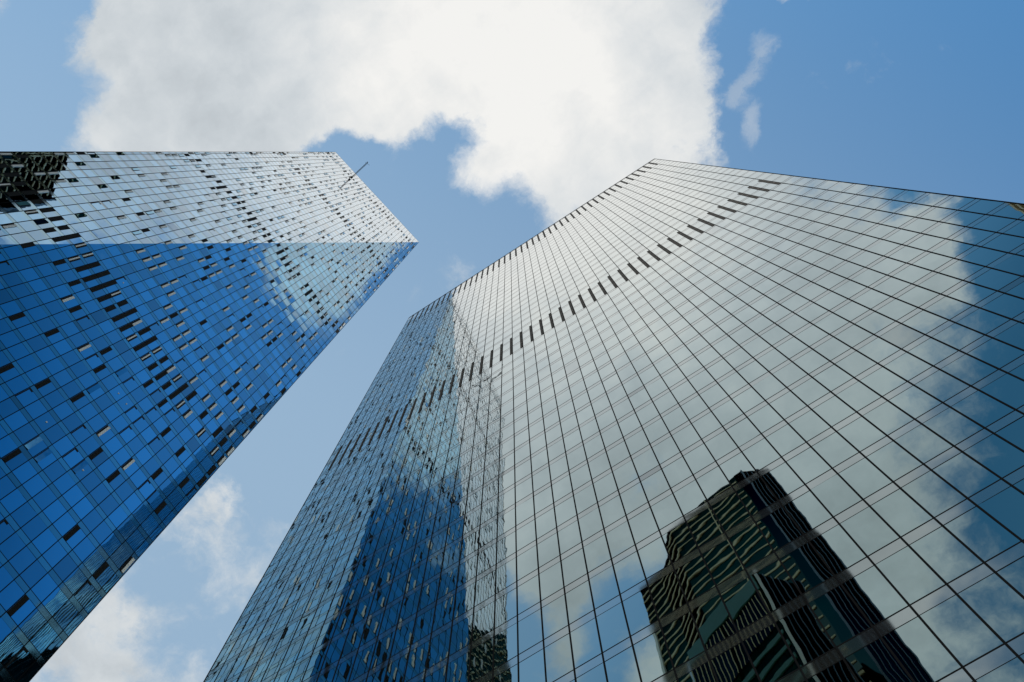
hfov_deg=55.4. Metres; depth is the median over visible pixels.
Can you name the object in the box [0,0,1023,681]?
sky
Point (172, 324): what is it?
folded glass tower
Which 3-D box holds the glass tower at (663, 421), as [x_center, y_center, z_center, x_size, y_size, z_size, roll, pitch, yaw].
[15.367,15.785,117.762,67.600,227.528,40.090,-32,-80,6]
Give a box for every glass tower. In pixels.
[0,151,418,681]
[203,159,1023,681]

